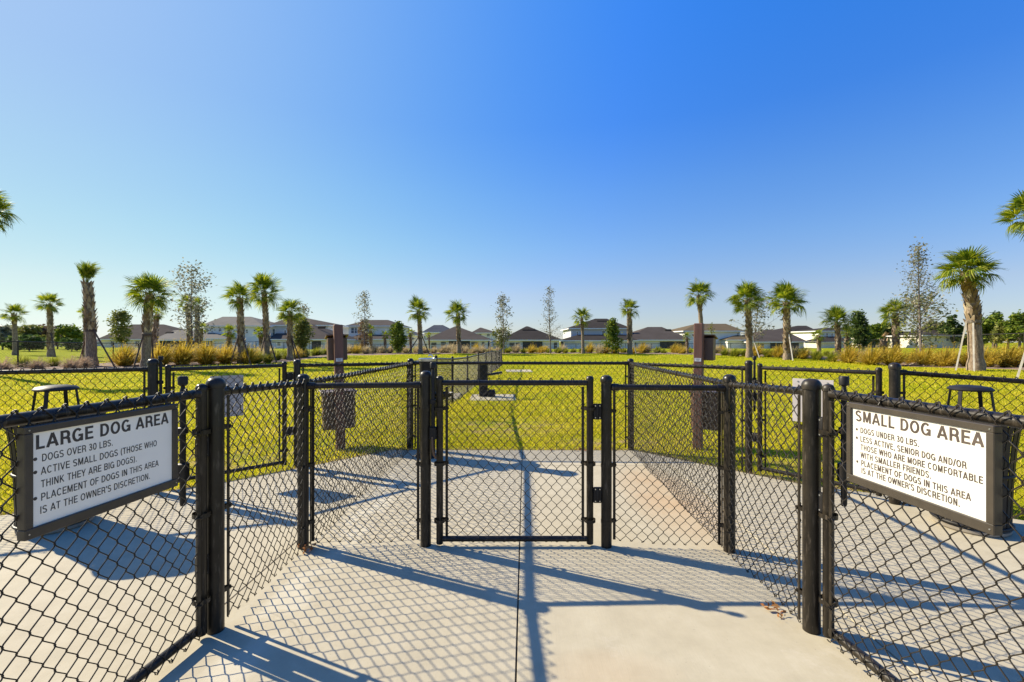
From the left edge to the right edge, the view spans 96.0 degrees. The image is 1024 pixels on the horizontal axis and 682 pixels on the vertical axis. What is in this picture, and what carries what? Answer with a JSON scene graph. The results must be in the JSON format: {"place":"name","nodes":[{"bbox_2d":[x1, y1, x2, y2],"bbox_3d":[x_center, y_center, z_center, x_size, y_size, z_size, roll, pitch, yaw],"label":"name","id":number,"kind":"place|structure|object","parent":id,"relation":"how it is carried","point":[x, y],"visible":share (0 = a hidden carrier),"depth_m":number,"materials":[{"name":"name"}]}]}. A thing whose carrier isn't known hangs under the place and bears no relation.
{"place":"outdoors","nodes":[
{"label":"outdoors","id":0,"kind":"place"},
{"bbox_2d":[0,342,1023,519],"bbox_3d":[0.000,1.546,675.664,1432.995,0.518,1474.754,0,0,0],"label":"lawn","id":1,"kind":"structure","parent":0,"point":[62,352],"depth_m":16.20,"materials":[{"name":"plant"}]},
{"bbox_2d":[0,303,28,354],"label":"cabbage palm","id":2,"kind":"object","parent":1,"relation":"on","point":[15,318],"visible":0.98,"depth_m":44.83,"materials":[{"name":"plant"}]},
{"bbox_2d":[5,334,46,350],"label":"woodland tree","id":3,"kind":"object","parent":1,"relation":"on","point":[36,339],"visible":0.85,"depth_m":61.63,"materials":[{"name":"green plant"}]},
{"bbox_2d":[17,324,46,349],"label":"woodland tree","id":4,"kind":"object","parent":1,"relation":"on","point":[32,329],"visible":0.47,"depth_m":77.87,"materials":[{"name":"green plant"}]},
{"bbox_2d":[32,292,64,356],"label":"cabbage palm","id":5,"kind":"object","parent":1,"relation":"on","point":[50,308],"visible":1,"depth_m":40.87,"materials":[{"name":"plant"}]},
{"bbox_2d":[54,323,83,349],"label":"woodland tree","id":6,"kind":"object","parent":1,"relation":"on","point":[72,331],"visible":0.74,"depth_m":73.41,"materials":[{"name":"green plant"}]},
{"bbox_2d":[57,337,81,350],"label":"woodland tree","id":7,"kind":"object","parent":1,"relation":"on","point":[75,347],"visible":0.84,"depth_m":61.53,"materials":[{"name":"green plant"}]},
{"bbox_2d":[103,307,135,345],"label":"young tree","id":8,"kind":"object","parent":1,"relation":"on","point":[122,317],"visible":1,"depth_m":44.66,"materials":[{"name":"green plant"}]},
{"bbox_2d":[97,324,184,347],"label":"house","id":9,"kind":"structure","parent":1,"relation":"on","point":[136,337],"depth_m":106.30,"materials":[{"name":"beige paint"}]},
{"bbox_2d":[158,330,213,348],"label":"house","id":10,"kind":"structure","parent":1,"relation":"on","point":[168,336],"depth_m":88.21,"materials":[{"name":"beige paint"}]},
{"bbox_2d":[175,295,196,349],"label":"cabbage palm","id":11,"kind":"object","parent":1,"relation":"on","point":[187,322],"visible":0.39,"depth_m":39.80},
{"bbox_2d":[163,257,219,347],"bbox_3d":[-26.824,-2.689,38.100,4.412,8.293,3.994,0,0,-40],"label":"young tree","id":12,"kind":"object","parent":1,"relation":"on","point":[192,311],"visible":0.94,"depth_m":37.91,"materials":[{"name":"green plant"}]},
{"bbox_2d":[187,296,205,347],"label":"cabbage palm","id":13,"kind":"object","parent":1,"relation":"on","point":[197,340],"visible":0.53,"depth_m":39.85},
{"bbox_2d":[221,324,237,347],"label":"cabbage palm","id":14,"kind":"object","parent":1,"relation":"on","point":[229,335],"visible":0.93,"depth_m":41.84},
{"bbox_2d":[193,317,274,348],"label":"house","id":15,"kind":"structure","parent":1,"relation":"on","point":[251,323],"depth_m":92.00,"materials":[{"name":"white paint"}]},
{"bbox_2d":[217,280,254,363],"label":"cabbage palm","id":16,"kind":"object","parent":1,"relation":"on","point":[240,290],"visible":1,"depth_m":30.81,"materials":[{"name":"plant"}]},
{"bbox_2d":[230,342,270,363],"bbox_3d":[-17.536,0.774,31.027,2.209,1.714,2.398,0,0,-4],"label":"ornamental grass clump","id":17,"kind":"object","parent":1,"relation":"on","point":[252,356],"visible":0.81,"depth_m":30.66,"materials":[{"name":"plant"}]},
{"bbox_2d":[269,318,348,347],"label":"house","id":18,"kind":"structure","parent":1,"relation":"on","point":[279,330],"depth_m":96.00,"materials":[{"name":"grey"}]},
{"bbox_2d":[277,323,355,348],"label":"house","id":19,"kind":"structure","parent":1,"relation":"on","point":[321,332],"depth_m":81.34,"materials":[{"name":"grey paint"}]},
{"bbox_2d":[319,325,356,450],"bbox_3d":[-2.424,0.670,6.433,0.460,1.800,0.476,-1,1,-28],"label":"pet waste station","id":20,"kind":"object","parent":1,"relation":"on","point":[336,342],"visible":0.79,"depth_m":6.25,"materials":[{"name":"metal"}]},
{"bbox_2d":[345,320,414,347],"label":"house","id":21,"kind":"structure","parent":1,"relation":"on","point":[382,325],"depth_m":95.98,"materials":[{"name":"grey paint"}]},
{"bbox_2d":[422,325,449,346],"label":"house","id":22,"kind":"structure","parent":1,"relation":"on","point":[433,330],"depth_m":118.78,"materials":[{"name":"beige paint"}]},
{"bbox_2d":[413,349,501,439],"bbox_3d":[-1.218,1.079,20.219,0.323,1.621,27.662,0,0,1],"label":"chain link fence","id":23,"kind":"object","parent":1,"relation":"on","point":[494,356],"visible":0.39,"depth_m":13.48,"materials":[{"name":"black metal"}]},
{"bbox_2d":[424,327,492,348],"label":"house","id":24,"kind":"structure","parent":1,"relation":"on","point":[448,336],"depth_m":82.07,"materials":[{"name":"grey paint"}]},
{"bbox_2d":[471,394,514,400],"bbox_3d":[-0.560,1.719,13.700,1.340,0.140,1.500,0,0,-2],"label":"concrete pad","id":25,"kind":"object","parent":1,"relation":"on","point":[499,398],"visible":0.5,"depth_m":13.60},
{"bbox_2d":[479,365,501,396],"bbox_3d":[-0.640,1.149,13.895,0.699,1.000,0.270,0,0,0],"label":"drinking fountain","id":26,"kind":"object","parent":25,"relation":"on","point":[482,368],"visible":0.68,"depth_m":13.80,"materials":[{"name":"metal"}]},
{"bbox_2d":[0,450,1023,681],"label":"concrete slab","id":27,"kind":"structure","parent":1,"relation":"on","point":[409,609],"depth_m":2.66,"materials":[{"name":"concrete"}]},
{"bbox_2d":[5,384,106,534],"bbox_3d":[-3.600,0.895,3.640,0.602,1.109,0.602,0,0,0],"label":"litter receptacle","id":28,"kind":"object","parent":27,"relation":"on","point":[47,389],"visible":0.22,"depth_m":3.51,"materials":[{"name":"metal"}]},
{"bbox_2d":[0,359,158,505],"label":"chain link fence","id":29,"kind":"object","parent":27,"relation":"on","point":[151,370],"visible":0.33,"depth_m":4.26,"materials":[{"name":"black metal"}]},
{"bbox_2d":[205,358,413,634],"bbox_3d":[-1.440,0.839,4.302,0.095,1.321,4.063,0,0,1],"label":"chain link fence","id":30,"kind":"object","parent":27,"relation":"on","point":[219,390],"visible":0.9,"depth_m":2.79,"materials":[{"name":"black metal"}]},
{"bbox_2d":[0,376,210,681],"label":"chain link gate","id":31,"kind":"structure","parent":30,"relation":"attached to","point":[200,514],"depth_m":1.93,"materials":[{"name":"black metal"}]},
{"bbox_2d":[17,403,177,540],"bbox_3d":[-1.546,0.456,1.759,0.064,0.364,0.578,0,0,7],"label":"dog area sign","id":32,"kind":"object","parent":31,"relation":"attached to","point":[72,471],"visible":1,"depth_m":1.68,"materials":[{"name":"white metal"}]},
{"bbox_2d":[293,359,412,468],"bbox_3d":[-1.942,0.853,5.822,1.534,1.293,0.087,0,0,-40],"label":"chain link fence","id":33,"kind":"object","parent":27,"relation":"on","point":[298,365],"visible":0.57,"depth_m":5.67,"materials":[{"name":"black metal"}]},
{"bbox_2d":[157,356,293,479],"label":"chain link gate","id":34,"kind":"structure","parent":33,"relation":"attached to","point":[286,376],"depth_m":5.01,"materials":[{"name":"black metal"}]},
{"bbox_2d":[210,375,242,416],"bbox_3d":[-3.030,0.580,4.900,0.310,0.440,0.013,0,0,-44],"label":"blank sign","id":35,"kind":"object","parent":34,"relation":"attached to","point":[233,383],"visible":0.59,"depth_m":4.95,"materials":[{"name":"grey metal"}]},
{"bbox_2d":[297,371,430,547],"bbox_3d":[-1.042,0.853,3.268,0.941,1.293,0.087,0,0,-2],"label":"chain link fence","id":36,"kind":"object","parent":27,"relation":"on","point":[423,384],"visible":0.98,"depth_m":3.27,"materials":[{"name":"black metal"}]},
{"bbox_2d":[515,452,522,681],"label":"joint","id":37,"kind":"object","parent":27,"relation":"in","point":[518,593],"depth_m":2.57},
{"bbox_2d":[600,375,735,548],"bbox_3d":[1.085,0.868,3.228,0.922,1.263,0.086,0,0,5],"label":"chain link fence","id":38,"kind":"object","parent":27,"relation":"on","point":[608,387],"visible":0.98,"depth_m":3.24,"materials":[{"name":"black metal"}]},
{"bbox_2d":[429,362,600,544],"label":"chain link gate","id":39,"kind":"structure","parent":38,"relation":"attached to","point":[593,494],"depth_m":3.26,"materials":[{"name":"black metal"}]},
{"bbox_2d":[415,354,452,458],"bbox_3d":[-0.985,0.803,5.860,0.478,1.293,0.298,0,0,-19],"label":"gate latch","id":40,"kind":"object","parent":39,"relation":"attached to","point":[424,364],"visible":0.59,"depth_m":5.75,"materials":[{"name":"metal"}]},
{"bbox_2d":[631,360,752,473],"bbox_3d":[2.114,0.853,5.667,0.086,1.293,1.588,0,0,-43],"label":"chain link fence","id":41,"kind":"object","parent":27,"relation":"on","point":[747,367],"visible":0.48,"depth_m":5.36,"materials":[{"name":"black metal"}]},
{"bbox_2d":[751,356,883,495],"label":"chain link gate","id":42,"kind":"structure","parent":41,"relation":"attached to","point":[877,371],"depth_m":4.83,"materials":[{"name":"black metal"}]},
{"bbox_2d":[793,378,833,421],"bbox_3d":[3.000,0.595,4.600,0.012,0.440,0.360,0,0,-40],"label":"blank sign","id":43,"kind":"object","parent":42,"relation":"attached to","point":[796,381],"visible":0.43,"depth_m":4.69,"materials":[{"name":"grey metal"}]},
{"bbox_2d":[627,358,821,634],"bbox_3d":[1.541,0.843,4.266,0.110,1.315,3.994,0,0,1],"label":"chain link fence","id":44,"kind":"object","parent":27,"relation":"on","point":[808,390],"visible":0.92,"depth_m":2.74,"materials":[{"name":"black metal"}]},
{"bbox_2d":[818,376,1023,681],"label":"chain link gate","id":45,"kind":"structure","parent":44,"relation":"attached to","point":[827,507],"depth_m":1.92,"materials":[{"name":"black metal"}]},
{"bbox_2d":[846,402,1002,535],"bbox_3d":[1.539,0.443,1.759,0.064,0.350,0.590,0,0,-4],"label":"dog area sign","id":46,"kind":"object","parent":45,"relation":"attached to","point":[948,468],"visible":1,"depth_m":1.67,"materials":[{"name":"white metal"}]},
{"bbox_2d":[888,363,1023,517],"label":"chain link fence","id":47,"kind":"object","parent":27,"relation":"on","point":[896,372],"visible":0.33,"depth_m":4.00,"materials":[{"name":"black metal"}]},
{"bbox_2d":[929,385,1021,537],"bbox_3d":[3.600,0.895,3.620,0.602,1.109,0.602,0,0,0],"label":"litter receptacle","id":48,"kind":"object","parent":27,"relation":"on","point":[1008,483],"visible":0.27,"depth_m":3.42,"materials":[{"name":"metal"}]},
{"bbox_2d":[0,333,1023,368],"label":"hedge","id":49,"kind":"object","parent":1,"relation":"on","point":[113,343],"visible":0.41,"depth_m":36.84,"materials":[{"name":"plant"}]},
{"bbox_2d":[9,352,1023,369],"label":"mulch bed","id":50,"kind":"object","parent":1,"relation":"on","point":[107,365],"visible":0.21,"depth_m":33.07,"materials":[{"name":"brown wood"}]},
{"bbox_2d":[0,190,20,233],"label":"cabbage palm","id":51,"kind":"object","parent":50,"relation":"on","point":[4,207],"visible":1,"depth_m":20.09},
{"bbox_2d":[17,357,53,368],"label":"ornamental grass clump","id":52,"kind":"object","parent":50,"relation":"on","point":[36,364],"visible":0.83,"depth_m":23.86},
{"bbox_2d":[53,355,88,368],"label":"ornamental grass clump","id":53,"kind":"object","parent":50,"relation":"on","point":[71,364],"visible":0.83,"depth_m":23.84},
{"bbox_2d":[74,261,114,366],"bbox_3d":[-23.447,-1.572,25.741,2.902,6.226,1.345,0,0,33],"label":"cabbage palm","id":54,"kind":"object","parent":50,"relation":"on","point":[87,272],"visible":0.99,"depth_m":25.81,"materials":[{"name":"plant"}]},
{"bbox_2d":[102,341,140,365],"bbox_3d":[-22.535,0.728,27.032,2.933,1.707,2.696,0,0,-3],"label":"ornamental grass clump","id":55,"kind":"object","parent":50,"relation":"on","point":[124,356],"visible":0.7,"depth_m":26.69,"materials":[{"name":"plant"}]},
{"bbox_2d":[121,271,182,366],"bbox_3d":[-20.510,-1.242,25.982,2.808,5.585,2.841,0,0,0],"label":"cabbage palm","id":56,"kind":"object","parent":50,"relation":"on","point":[149,301],"visible":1,"depth_m":25.82,"materials":[{"name":"plant"}]},
{"bbox_2d":[152,307,165,348],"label":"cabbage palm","id":57,"kind":"object","parent":50,"relation":"on","point":[157,316],"visible":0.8,"depth_m":32.85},
{"bbox_2d":[134,337,195,364],"bbox_3d":[-21.038,0.625,27.845,3.277,1.966,3.027,0,0,-4],"label":"ornamental grass clump","id":58,"kind":"object","parent":50,"relation":"on","point":[165,353],"visible":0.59,"depth_m":27.75,"materials":[{"name":"plant"}]},
{"bbox_2d":[158,337,215,364],"bbox_3d":[-20.476,0.597,29.016,2.890,2.138,2.990,0,0,0],"label":"ornamental grass clump","id":59,"kind":"object","parent":50,"relation":"on","point":[185,353],"visible":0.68,"depth_m":28.62,"materials":[{"name":"plant"}]},
{"bbox_2d":[186,337,236,363],"bbox_3d":[-19.713,0.661,29.951,3.169,2.002,3.162,0,0,20],"label":"ornamental grass clump","id":60,"kind":"object","parent":50,"relation":"on","point":[205,357],"visible":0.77,"depth_m":29.63,"materials":[{"name":"plant"}]},
{"bbox_2d":[211,339,245,363],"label":"ornamental grass clump","id":61,"kind":"object","parent":50,"relation":"on","point":[229,350],"visible":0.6,"depth_m":30.63,"materials":[{"name":"plant"}]},
{"bbox_2d":[244,272,284,362],"bbox_3d":[-17.842,-1.730,32.966,2.997,6.648,2.721,0,0,-20],"label":"cabbage palm","id":62,"kind":"object","parent":50,"relation":"on","point":[264,283],"visible":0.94,"depth_m":32.80,"materials":[{"name":"plant"}]},
{"bbox_2d":[274,298,307,360],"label":"cabbage palm","id":63,"kind":"object","parent":50,"relation":"on","point":[289,317],"visible":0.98,"depth_m":35.83,"materials":[{"name":"plant"}]},
{"bbox_2d":[293,316,314,349],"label":"young tree","id":64,"kind":"object","parent":50,"relation":"on","point":[302,327],"visible":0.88,"depth_m":41.68,"materials":[{"name":"green plant"}]},
{"bbox_2d":[351,290,373,344],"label":"young tree","id":65,"kind":"object","parent":50,"relation":"on","point":[364,306],"visible":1,"depth_m":51.87,"materials":[{"name":"green plant"}]},
{"bbox_2d":[355,319,371,350],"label":"young tree","id":66,"kind":"object","parent":50,"relation":"on","point":[361,336],"visible":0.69,"depth_m":52.93,"materials":[{"name":"green plant"}]},
{"bbox_2d":[387,320,409,352],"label":"young tree","id":67,"kind":"object","parent":50,"relation":"on","point":[396,333],"visible":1,"depth_m":49.70,"materials":[{"name":"green plant"}]},
{"bbox_2d":[406,294,431,353],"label":"cabbage palm","id":68,"kind":"object","parent":50,"relation":"on","point":[416,303],"visible":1,"depth_m":49.75,"materials":[{"name":"plant"}]},
{"bbox_2d":[443,299,470,353],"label":"cabbage palm","id":69,"kind":"object","parent":50,"relation":"on","point":[457,318],"visible":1,"depth_m":49.80,"materials":[{"name":"plant"}]},
{"bbox_2d":[490,291,513,353],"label":"young tree","id":70,"kind":"object","parent":50,"relation":"on","point":[501,306],"visible":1,"depth_m":49.88,"materials":[{"name":"green plant"}]},
{"bbox_2d":[490,326,513,350],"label":"young tree","id":71,"kind":"object","parent":50,"relation":"on","point":[500,342],"visible":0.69,"depth_m":50.80,"materials":[{"name":"green plant"}]},
{"bbox_2d":[540,286,566,353],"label":"young tree","id":72,"kind":"object","parent":50,"relation":"on","point":[550,318],"visible":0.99,"depth_m":49.95,"materials":[{"name":"green plant"}]},
{"bbox_2d":[571,307,594,353],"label":"cabbage palm","id":73,"kind":"object","parent":50,"relation":"on","point":[582,314],"visible":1,"depth_m":49.85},
{"bbox_2d":[620,298,639,353],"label":"cabbage palm","id":74,"kind":"object","parent":50,"relation":"on","point":[630,312],"visible":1,"depth_m":49.77,"materials":[{"name":"green plant"}]},
{"bbox_2d":[819,305,859,357],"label":"cabbage palm","id":75,"kind":"object","parent":50,"relation":"on","point":[835,314],"visible":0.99,"depth_m":37.84,"materials":[{"name":"plant"}]},
{"bbox_2d":[842,309,877,350],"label":"young tree","id":76,"kind":"object","parent":50,"relation":"on","point":[858,338],"visible":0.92,"depth_m":39.69,"materials":[{"name":"green plant"}]},
{"bbox_2d":[852,342,887,365],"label":"ornamental grass clump","id":77,"kind":"object","parent":50,"relation":"on","point":[871,357],"visible":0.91,"depth_m":30.75,"materials":[{"name":"plant"}]},
{"bbox_2d":[876,297,912,350],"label":"cabbage palm","id":78,"kind":"object","parent":50,"relation":"on","point":[885,312],"visible":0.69,"depth_m":35.82,"materials":[{"name":"plant"}]},
{"bbox_2d":[877,340,918,366],"bbox_3d":[25.391,0.824,30.410,2.651,1.832,2.562,0,0,25],"label":"ornamental grass clump","id":79,"kind":"object","parent":50,"relation":"on","point":[894,355],"visible":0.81,"depth_m":30.13,"materials":[{"name":"plant"}]},
{"bbox_2d":[886,287,957,352],"bbox_3d":[28.866,-1.161,32.896,3.830,5.513,4.314,0,0,0],"label":"young tree","id":80,"kind":"object","parent":50,"relation":"on","point":[913,339],"visible":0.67,"depth_m":32.79,"materials":[{"name":"green plant"}]},
{"bbox_2d":[883,236,962,353],"bbox_3d":[27.375,-2.689,30.687,3.354,8.700,4.212,0,0,0],"label":"young tree","id":81,"kind":"object","parent":50,"relation":"on","point":[918,255],"visible":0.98,"depth_m":30.99,"materials":[{"name":"green plant"}]},
{"bbox_2d":[907,344,943,366],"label":"ornamental grass clump","id":82,"kind":"object","parent":50,"relation":"on","point":[921,360],"visible":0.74,"depth_m":29.74,"materials":[{"name":"plant"}]},
{"bbox_2d":[925,342,966,366],"bbox_3d":[27.578,0.851,28.769,3.066,1.751,2.696,0,0,14],"label":"ornamental grass clump","id":83,"kind":"object","parent":50,"relation":"on","point":[947,358],"visible":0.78,"depth_m":28.71,"materials":[{"name":"plant"}]},
{"bbox_2d":[960,339,1018,366],"bbox_3d":[29.001,0.785,27.929,2.927,1.869,2.877,0,0,-17],"label":"ornamental grass clump","id":84,"kind":"object","parent":50,"relation":"on","point":[990,358],"visible":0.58,"depth_m":27.54,"materials":[{"name":"plant"}]},
{"bbox_2d":[991,338,1023,366],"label":"ornamental grass clump","id":85,"kind":"object","parent":50,"relation":"on","point":[1011,353],"visible":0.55,"depth_m":27.64,"materials":[{"name":"plant"}]},
{"bbox_2d":[408,360,632,447],"bbox_3d":[0.108,0.855,6.258,3.065,1.198,0.084,0,0,1],"label":"chain link fence","id":86,"kind":"object","parent":1,"relation":"on","point":[508,363],"visible":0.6,"depth_m":6.27,"materials":[{"name":"black metal"}]},
{"bbox_2d":[504,326,562,348],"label":"house","id":87,"kind":"structure","parent":1,"relation":"on","point":[527,336],"depth_m":84.00,"materials":[{"name":"white paint"}]},
{"bbox_2d":[560,319,638,348],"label":"house","id":88,"kind":"structure","parent":1,"relation":"on","point":[594,331],"depth_m":91.84,"materials":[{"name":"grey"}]},
{"bbox_2d":[600,317,623,353],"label":"young tree","id":89,"kind":"object","parent":1,"relation":"on","point":[613,329],"visible":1,"depth_m":49.79,"materials":[{"name":"green plant"}]},
{"bbox_2d":[632,327,692,348],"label":"house","id":90,"kind":"structure","parent":1,"relation":"on","point":[650,335],"depth_m":88.66,"materials":[{"name":"grey paint"}]},
{"bbox_2d":[684,278,717,322],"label":"cabbage palm","id":91,"kind":"object","parent":1,"relation":"on","point":[701,288],"visible":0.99,"depth_m":42.87,"materials":[{"name":"plant"}]},
{"bbox_2d":[689,323,717,449],"bbox_3d":[2.721,0.661,6.392,0.460,1.820,0.476,1,0,34],"label":"pet waste station","id":92,"kind":"object","parent":1,"relation":"on","point":[704,346],"visible":0.56,"depth_m":6.26,"materials":[{"name":"metal"}]},
{"bbox_2d":[672,324,745,347],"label":"house","id":93,"kind":"structure","parent":1,"relation":"on","point":[725,333],"depth_m":94.00,"materials":[{"name":"white paint"}]},
{"bbox_2d":[726,280,767,357],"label":"cabbage palm","id":94,"kind":"object","parent":1,"relation":"on","point":[748,291],"visible":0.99,"depth_m":41.72,"materials":[{"name":"green plant"}]},
{"bbox_2d":[729,290,783,350],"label":"young tree","id":95,"kind":"object","parent":1,"relation":"on","point":[756,322],"visible":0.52,"depth_m":43.86,"materials":[{"name":"green plant"}]},
{"bbox_2d":[742,329,808,348],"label":"house","id":96,"kind":"structure","parent":1,"relation":"on","point":[771,338],"depth_m":88.68,"materials":[{"name":"grey paint"}]},
{"bbox_2d":[759,279,807,359],"bbox_3d":[22.571,-1.815,38.109,3.535,6.785,3.898,0,0,39],"label":"cabbage palm","id":97,"kind":"object","parent":1,"relation":"on","point":[786,292],"visible":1,"depth_m":37.77,"materials":[{"name":"green plant"}]},
{"bbox_2d":[791,328,850,347],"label":"house","id":98,"kind":"structure","parent":1,"relation":"on","point":[806,335],"depth_m":99.97,"materials":[{"name":"white paint"}]},
{"bbox_2d":[829,341,866,362],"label":"ornamental grass clump","id":99,"kind":"object","parent":1,"relation":"on","point":[849,355],"visible":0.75,"depth_m":32.71,"materials":[{"name":"plant"}]},
{"bbox_2d":[866,323,889,347],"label":"woodland tree","id":100,"kind":"object","parent":1,"relation":"on","point":[877,330],"visible":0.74,"depth_m":98.95,"materials":[{"name":"green plant"}]},
{"bbox_2d":[886,329,964,347],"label":"house","id":101,"kind":"structure","parent":1,"relation":"on","point":[935,342],"depth_m":95.00,"materials":[{"name":"beige paint"}]},
{"bbox_2d":[935,314,964,342],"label":"woodland tree","id":102,"kind":"object","parent":1,"relation":"on","point":[950,328],"visible":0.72,"depth_m":94.99,"materials":[{"name":"green plant"}]},
{"bbox_2d":[928,246,1004,370],"bbox_3d":[24.612,-1.828,24.955,3.186,6.933,3.403,0,0,0],"label":"cabbage palm","id":103,"kind":"object","parent":1,"relation":"on","point":[969,280],"visible":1,"depth_m":24.76,"materials":[{"name":"green plant"}]},
{"bbox_2d":[966,315,995,344],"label":"woodland tree","id":104,"kind":"object","parent":1,"relation":"on","point":[988,325],"visible":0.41,"depth_m":89.15,"materials":[{"name":"green plant"}]},
{"bbox_2d":[989,319,1017,348],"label":"woodland tree","id":105,"kind":"object","parent":1,"relation":"on","point":[997,331],"visible":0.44,"depth_m":86.27,"materials":[{"name":"green plant"}]},
{"bbox_2d":[991,189,1023,378],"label":"cabbage palm","id":106,"kind":"object","parent":1,"relation":"on","point":[1014,210],"visible":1,"depth_m":20.22,"materials":[{"name":"green plant"}]},
{"bbox_2d":[994,309,1023,346],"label":"woodland tree","id":107,"kind":"object","parent":1,"relation":"on","point":[1016,320],"visible":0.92,"depth_m":84.00,"materials":[{"name":"green plant"}]},
{"bbox_2d":[0,0,1023,342],"label":"sky","id":108,"kind":"structure","parent":0,"point":[599,153],"materials":[{"name":"blue"}]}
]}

